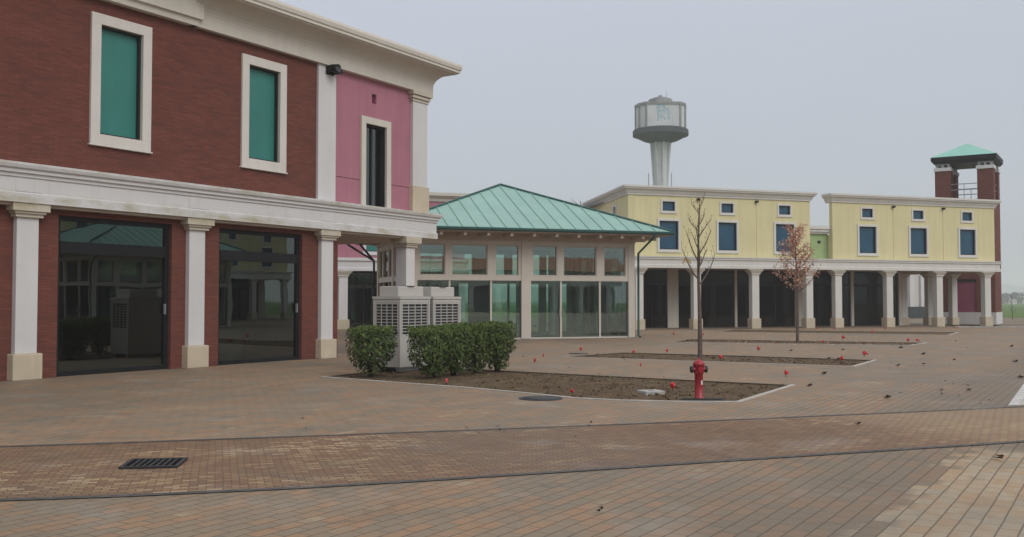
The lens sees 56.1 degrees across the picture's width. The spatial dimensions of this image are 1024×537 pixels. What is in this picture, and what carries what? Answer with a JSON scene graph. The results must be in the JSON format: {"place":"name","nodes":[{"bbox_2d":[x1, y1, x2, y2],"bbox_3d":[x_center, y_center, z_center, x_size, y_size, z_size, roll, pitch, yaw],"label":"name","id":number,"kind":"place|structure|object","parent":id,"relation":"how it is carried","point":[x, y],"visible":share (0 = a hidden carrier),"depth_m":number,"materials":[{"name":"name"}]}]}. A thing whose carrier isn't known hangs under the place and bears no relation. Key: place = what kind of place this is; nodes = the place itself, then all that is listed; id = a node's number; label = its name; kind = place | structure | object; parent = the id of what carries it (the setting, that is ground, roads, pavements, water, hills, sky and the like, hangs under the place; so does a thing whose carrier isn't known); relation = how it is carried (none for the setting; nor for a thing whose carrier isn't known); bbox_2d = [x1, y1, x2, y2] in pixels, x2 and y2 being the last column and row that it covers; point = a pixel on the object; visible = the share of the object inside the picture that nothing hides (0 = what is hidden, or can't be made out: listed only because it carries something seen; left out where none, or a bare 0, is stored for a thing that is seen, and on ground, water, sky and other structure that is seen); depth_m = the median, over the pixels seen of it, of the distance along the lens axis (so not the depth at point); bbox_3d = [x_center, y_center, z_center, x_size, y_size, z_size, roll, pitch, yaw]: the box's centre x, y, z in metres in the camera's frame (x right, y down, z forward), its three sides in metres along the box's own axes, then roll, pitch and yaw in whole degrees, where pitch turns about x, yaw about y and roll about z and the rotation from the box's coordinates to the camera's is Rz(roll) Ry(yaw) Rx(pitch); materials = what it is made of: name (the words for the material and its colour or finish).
{"place":"outdoors","nodes":[
{"label":"outdoors","id":0,"kind":"place"},
{"bbox_2d":[0,0,462,380],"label":"brick shop building","id":1,"kind":"structure","parent":0,"point":[187,184],"depth_m":22.88,"materials":[{"name":"red brick"}]},
{"bbox_2d":[87,11,152,153],"bbox_3d":[-8.767,-4.101,21.438,0.260,2.906,1.590,-1,-2,33],"label":"window","id":2,"kind":"structure","parent":1,"relation":"in","point":[120,98],"depth_m":21.51,"materials":[{"name":"glass"}]},
{"bbox_2d":[239,53,287,173],"bbox_3d":[-6.498,-3.983,24.972,0.260,2.906,1.590,-1,-2,33],"label":"window","id":3,"kind":"structure","parent":1,"relation":"in","point":[263,141],"depth_m":25.06,"materials":[{"name":"glass"}]},
{"bbox_2d":[326,64,342,75],"bbox_3d":[-4.915,-5.575,26.915,0.344,0.297,0.500,-1,-2,33],"label":"floodlight","id":4,"kind":"object","parent":1,"relation":"attached to","point":[332,69],"visible":1,"depth_m":26.77,"materials":[{"name":"black metal"}]},
{"bbox_2d":[360,115,390,207],"bbox_3d":[-4.158,-3.044,28.699,0.300,2.856,1.348,-1,-2,33],"label":"window","id":5,"kind":"structure","parent":1,"relation":"in","point":[375,134],"depth_m":28.90,"materials":[{"name":"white glass"}]},
{"bbox_2d":[337,192,469,329],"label":"pink shop building","id":6,"kind":"structure","parent":0,"point":[355,291],"depth_m":54.65,"materials":[{"name":"white paint"}]},
{"bbox_2d":[363,245,376,254],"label":"window","id":7,"kind":"structure","parent":6,"relation":"in","point":[372,250],"depth_m":54.10,"materials":[{"name":"teal glass"}]},
{"bbox_2d":[420,253,441,255],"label":"window","id":8,"kind":"structure","parent":6,"relation":"in","point":[421,254],"depth_m":55.02,"materials":[{"name":"teal glass"}]},
{"bbox_2d":[0,320,1023,536],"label":"plaza paving","id":9,"kind":"structure","parent":0,"point":[968,491],"depth_m":11.38,"materials":[{"name":"brown brick"}]},
{"bbox_2d":[423,286,460,366],"bbox_3d":[-1.883,1.405,23.167,0.824,1.936,1.114,-1,-2,33],"label":"outdoor unit","id":10,"kind":"object","parent":9,"relation":"on","point":[445,305],"visible":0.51,"depth_m":22.94,"materials":[{"name":"beige metal"}]},
{"bbox_2d":[347,183,674,338],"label":"glass pavilion","id":11,"kind":"structure","parent":9,"relation":"on","point":[589,252],"depth_m":41.19,"materials":[{"name":"beige paint"}]},
{"bbox_2d":[451,280,458,296],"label":"door leaf","id":12,"kind":"structure","parent":11,"relation":"in","point":[454,283],"depth_m":43.21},
{"bbox_2d":[516,281,518,334],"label":"door leaf","id":13,"kind":"structure","parent":11,"relation":"in","point":[517,282],"depth_m":44.13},
{"bbox_2d":[538,281,545,334],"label":"door leaf","id":14,"kind":"structure","parent":11,"relation":"in","point":[541,284],"depth_m":44.51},
{"bbox_2d":[555,281,558,333],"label":"door leaf","id":15,"kind":"structure","parent":11,"relation":"in","point":[556,282],"depth_m":44.72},
{"bbox_2d":[575,281,582,333],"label":"door leaf","id":16,"kind":"structure","parent":11,"relation":"in","point":[578,284],"depth_m":45.10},
{"bbox_2d":[0,407,1023,497],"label":"brick lane","id":17,"kind":"structure","parent":9,"relation":"on","point":[65,470],"depth_m":10.22,"materials":[{"name":"brown brick"}]},
{"bbox_2d":[118,457,187,468],"bbox_3d":[-3.490,1.898,9.362,0.540,0.022,0.500,0,-2,-8],"label":"drain grate","id":18,"kind":"object","parent":17,"relation":"on","point":[147,463],"visible":1,"depth_m":9.33,"materials":[{"name":"metal"}]},
{"bbox_2d":[0,440,1023,500],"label":"lane edging","id":19,"kind":"object","parent":17,"relation":"on","point":[94,496],"visible":1,"depth_m":8.64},
{"bbox_2d":[0,406,1023,446],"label":"lane edging","id":20,"kind":"object","parent":9,"relation":"on","point":[488,429],"visible":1,"depth_m":11.85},
{"bbox_2d":[519,396,562,400],"bbox_3d":[0.470,2.115,15.658,0.720,0.011,0.720,0,-2,0],"label":"manhole cover","id":21,"kind":"object","parent":9,"relation":"on","point":[541,398],"visible":1,"depth_m":15.55,"materials":[{"name":"metal"}]},
{"bbox_2d":[319,376,794,401],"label":"kerb","id":22,"kind":"structure","parent":9,"relation":"on","point":[764,393],"depth_m":16.42,"materials":[{"name":"concrete"}]},
{"bbox_2d":[328,368,786,385],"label":"kerb","id":23,"kind":"structure","parent":9,"relation":"on","point":[595,376],"depth_m":20.27,"materials":[{"name":"grey concrete"}]},
{"bbox_2d":[331,369,784,400],"bbox_3d":[0.449,2.244,18.834,9.219,0.056,4.377,-1,-2,34],"label":"soil bed","id":24,"kind":"object","parent":9,"relation":"in","point":[465,381],"visible":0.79,"depth_m":18.39,"materials":[{"name":"brown soil"}]},
{"bbox_2d":[344,324,397,376],"bbox_3d":[-2.986,1.770,20.402,1.024,1.190,1.053,-1,-2,33],"label":"hedge shrub","id":25,"kind":"object","parent":24,"relation":"on","point":[369,342],"visible":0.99,"depth_m":20.19,"materials":[{"name":"green plant"}]},
{"bbox_2d":[372,286,430,371],"bbox_3d":[-2.542,1.370,22.141,0.824,1.936,1.114,-1,-2,33],"label":"outdoor unit","id":26,"kind":"object","parent":24,"relation":"on","point":[401,308],"visible":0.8,"depth_m":21.76,"materials":[{"name":"beige metal"}]},
{"bbox_2d":[406,324,457,377],"bbox_3d":[-1.657,1.750,19.905,0.948,1.196,1.042,-1,-2,33],"label":"hedge shrub","id":27,"kind":"object","parent":24,"relation":"on","point":[431,334],"visible":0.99,"depth_m":19.71,"materials":[{"name":"green plant"}]},
{"bbox_2d":[432,322,475,375],"bbox_3d":[-1.245,1.762,20.625,0.896,1.220,0.856,-1,-2,33],"label":"hedge shrub","id":28,"kind":"object","parent":24,"relation":"on","point":[463,332],"visible":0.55,"depth_m":20.47,"materials":[{"name":"green plant"}]},
{"bbox_2d":[457,321,496,373],"bbox_3d":[-0.811,1.775,21.233,0.879,1.234,0.860,-1,-2,33],"label":"hedge shrub","id":29,"kind":"object","parent":24,"relation":"on","point":[480,330],"visible":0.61,"depth_m":21.06,"materials":[{"name":"green plant"}]},
{"bbox_2d":[482,320,517,371],"bbox_3d":[-0.328,1.789,21.809,0.857,1.245,0.853,-1,-2,33],"label":"hedge shrub","id":30,"kind":"object","parent":24,"relation":"on","point":[503,332],"visible":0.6,"depth_m":21.62,"materials":[{"name":"green plant"}]},
{"bbox_2d":[377,372,773,399],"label":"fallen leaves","id":31,"kind":"object","parent":24,"relation":"on","point":[569,383],"visible":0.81,"depth_m":18.64,"materials":[{"name":"red plant"}]},
{"bbox_2d":[637,389,664,394],"bbox_3d":[2.430,2.185,16.797,0.380,0.116,0.340,1,-2,-20],"label":"concrete lid","id":32,"kind":"object","parent":24,"relation":"on","point":[650,391],"visible":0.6,"depth_m":16.68,"materials":[{"name":"concrete"}]},
{"bbox_2d":[690,358,707,397],"bbox_3d":[3.031,1.786,15.564,0.280,0.668,0.199,0,-2,-8],"label":"fire hydrant","id":33,"kind":"object","parent":24,"relation":"on","point":[698,368],"visible":0.98,"depth_m":15.51,"materials":[{"name":"metal"}]},
{"bbox_2d":[680,398,724,400],"bbox_3d":[3.045,2.112,15.339,0.680,0.060,0.170,0,-2,3],"label":"steel sump frame","id":34,"kind":"object","parent":24,"relation":"on","point":[702,399],"visible":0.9,"depth_m":15.26,"materials":[{"name":"metal"}]},
{"bbox_2d":[298,335,989,436],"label":"leaf litter","id":35,"kind":"object","parent":9,"relation":"on","point":[681,375],"visible":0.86,"depth_m":20.07,"materials":[{"name":"brown plant"}]},
{"bbox_2d":[562,356,875,366],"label":"kerb","id":36,"kind":"structure","parent":9,"relation":"on","point":[737,362],"depth_m":24.72,"materials":[{"name":"concrete"}]},
{"bbox_2d":[568,353,869,360],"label":"kerb","id":37,"kind":"structure","parent":9,"relation":"on","point":[723,355],"depth_m":27.82,"materials":[{"name":"grey concrete"}]},
{"bbox_2d":[582,353,866,365],"bbox_3d":[5.633,2.502,26.621,7.876,0.071,3.068,-1,-2,30],"label":"soil bed","id":38,"kind":"object","parent":9,"relation":"in","point":[726,359],"visible":0.75,"depth_m":26.41,"materials":[{"name":"brown soil"}]},
{"bbox_2d":[681,194,714,360],"bbox_3d":[4.898,0.234,25.436,0.844,4.549,1.212,-1,-2,19],"label":"bare tree","id":39,"kind":"object","parent":38,"relation":"on","point":[700,356],"visible":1,"depth_m":25.30,"materials":[{"name":"brown plant"}]},
{"bbox_2d":[676,339,903,342],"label":"kerb","id":40,"kind":"structure","parent":9,"relation":"on","point":[807,341],"depth_m":37.94,"materials":[{"name":"grey concrete"}]},
{"bbox_2d":[681,340,913,344],"bbox_3d":[10.921,2.842,36.708,9.068,0.058,2.946,-1,-2,21],"label":"soil bed","id":41,"kind":"object","parent":9,"relation":"in","point":[805,342],"visible":0.63,"depth_m":36.87,"materials":[{"name":"brown soil"}]},
{"bbox_2d":[570,339,917,365],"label":"soil clods","id":42,"kind":"object","parent":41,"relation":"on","point":[813,342],"visible":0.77,"depth_m":27.43,"materials":[{"name":"brown soil"}]},
{"bbox_2d":[704,338,888,345],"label":"leaf litter","id":43,"kind":"object","parent":41,"relation":"on","point":[795,341],"visible":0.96,"depth_m":36.43,"materials":[{"name":"brown plant"}]},
{"bbox_2d":[773,223,820,342],"bbox_3d":[11.015,0.542,36.894,1.634,4.696,2.043,0,-2,0],"label":"russet tree","id":44,"kind":"object","parent":41,"relation":"on","point":[794,234],"visible":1,"depth_m":36.93,"materials":[{"name":"brown plant"}]},
{"bbox_2d":[692,342,927,344],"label":"kerb","id":45,"kind":"structure","parent":9,"relation":"on","point":[792,343],"depth_m":35.48,"materials":[{"name":"concrete"}]},
{"bbox_2d":[724,330,955,332],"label":"kerb","id":46,"kind":"structure","parent":9,"relation":"on","point":[838,331],"depth_m":50.12,"materials":[{"name":"grey concrete"}]},
{"bbox_2d":[728,331,951,334],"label":"soil bed","id":47,"kind":"object","parent":9,"relation":"in","point":[931,333],"visible":0.81,"depth_m":48.38,"materials":[{"name":"brown soil"}]},
{"bbox_2d":[754,332,958,334],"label":"kerb","id":48,"kind":"structure","parent":9,"relation":"on","point":[849,333],"depth_m":46.30,"materials":[{"name":"concrete"}]},
{"bbox_2d":[954,326,1023,327],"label":"kerb","id":49,"kind":"structure","parent":9,"relation":"on","point":[989,326],"depth_m":56.16,"materials":[{"name":"concrete"}]},
{"bbox_2d":[1009,384,1023,404],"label":"parking line","id":50,"kind":"object","parent":9,"relation":"on","point":[1017,399],"visible":1,"depth_m":15.80,"materials":[{"name":"white paint"}]},
{"bbox_2d":[278,0,1023,290],"label":"sky","id":51,"kind":"structure","parent":0,"point":[820,96],"materials":[{"name":"grey"}]},
{"bbox_2d":[465,301,1023,384],"bbox_3d":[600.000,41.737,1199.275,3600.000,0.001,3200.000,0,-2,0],"label":"ground","id":52,"kind":"structure","parent":0,"point":[499,308],"depth_m":187.85,"materials":[{"name":"green plant"}]},
{"bbox_2d":[633,90,688,185],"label":"water tower","id":53,"kind":"structure","parent":52,"relation":"on","point":[660,124],"depth_m":188.10,"materials":[{"name":"metal"}]},
{"bbox_2d":[465,317,1023,331],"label":"verge","id":54,"kind":"structure","parent":52,"relation":"on","point":[1006,321],"depth_m":78.67,"materials":[{"name":"green plant"}]},
{"bbox_2d":[931,144,1003,323],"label":"brick tower","id":55,"kind":"structure","parent":54,"relation":"on","point":[985,163],"depth_m":65.69,"materials":[{"name":"red brick"}]},
{"bbox_2d":[957,279,976,311],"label":"roller door","id":56,"kind":"structure","parent":55,"relation":"in","point":[966,288],"depth_m":65.53,"materials":[{"name":"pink metal"}]},
{"bbox_2d":[1001,292,1023,303],"bbox_3d":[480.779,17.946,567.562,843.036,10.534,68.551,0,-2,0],"label":"distant wood","id":57,"kind":"object","parent":52,"relation":"on","point":[1013,295],"visible":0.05,"depth_m":549.79,"materials":[{"name":"grey plant"}]},
{"bbox_2d":[1008,299,1016,303],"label":"farmhouse","id":58,"kind":"object","parent":52,"relation":"on","point":[1014,301],"visible":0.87,"depth_m":478.89,"materials":[{"name":"concrete"}]},
{"bbox_2d":[465,284,1023,300],"bbox_3d":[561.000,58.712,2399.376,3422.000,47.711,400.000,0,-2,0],"label":"hills","id":59,"kind":"structure","parent":0,"point":[499,295],"depth_m":2236.21,"materials":[{"name":"green plant"}]},
{"bbox_2d":[582,184,1001,329],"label":"yellow arcade building","id":60,"kind":"structure","parent":0,"point":[872,253],"depth_m":57.23,"materials":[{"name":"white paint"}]},
{"bbox_2d":[612,204,616,214],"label":"window","id":61,"kind":"structure","parent":60,"relation":"in","point":[615,205],"depth_m":55.06,"materials":[{"name":"white paint"}]},
{"bbox_2d":[657,218,680,252],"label":"window","id":62,"kind":"structure","parent":60,"relation":"in","point":[672,243],"depth_m":53.49,"materials":[{"name":"blue glass"}]},
{"bbox_2d":[661,199,676,213],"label":"window","id":63,"kind":"structure","parent":60,"relation":"in","point":[667,206],"depth_m":53.47,"materials":[{"name":"white paint"}]},
{"bbox_2d":[719,201,735,215],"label":"window","id":64,"kind":"structure","parent":60,"relation":"in","point":[726,208],"depth_m":54.66,"materials":[{"name":"white paint"}]},
{"bbox_2d":[716,220,739,253],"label":"window","id":65,"kind":"structure","parent":60,"relation":"in","point":[727,231],"depth_m":54.65,"materials":[{"name":"blue glass"}]},
{"bbox_2d":[777,204,791,216],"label":"window","id":66,"kind":"structure","parent":60,"relation":"in","point":[783,210],"depth_m":55.85,"materials":[{"name":"white paint"}]},
{"bbox_2d":[774,222,795,254],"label":"window","id":67,"kind":"structure","parent":60,"relation":"in","point":[780,233],"depth_m":55.80,"materials":[{"name":"blue glass"}]},
{"bbox_2d":[857,224,877,255],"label":"window","id":68,"kind":"structure","parent":60,"relation":"in","point":[867,235],"depth_m":57.68,"materials":[{"name":"blue glass"}]},
{"bbox_2d":[860,207,874,219],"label":"window","id":69,"kind":"structure","parent":60,"relation":"in","point":[866,213],"depth_m":57.68,"materials":[{"name":"white paint"}]},
{"bbox_2d":[911,209,925,221],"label":"window","id":70,"kind":"structure","parent":60,"relation":"in","point":[917,214],"depth_m":58.89,"materials":[{"name":"white paint"}]},
{"bbox_2d":[908,226,929,256],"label":"window","id":71,"kind":"structure","parent":60,"relation":"in","point":[918,236],"depth_m":58.89,"materials":[{"name":"blue glass"}]},
{"bbox_2d":[960,210,973,222],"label":"window","id":72,"kind":"structure","parent":60,"relation":"in","point":[966,216],"depth_m":60.09,"materials":[{"name":"white paint"}]},
{"bbox_2d":[958,227,977,257],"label":"window","id":73,"kind":"structure","parent":60,"relation":"in","point":[967,237],"depth_m":60.08,"materials":[{"name":"blue glass"}]},
{"bbox_2d":[907,274,924,317],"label":"pale building","id":74,"kind":"structure","parent":0,"point":[915,295],"depth_m":92.66,"materials":[{"name":"white paint"}]}
]}

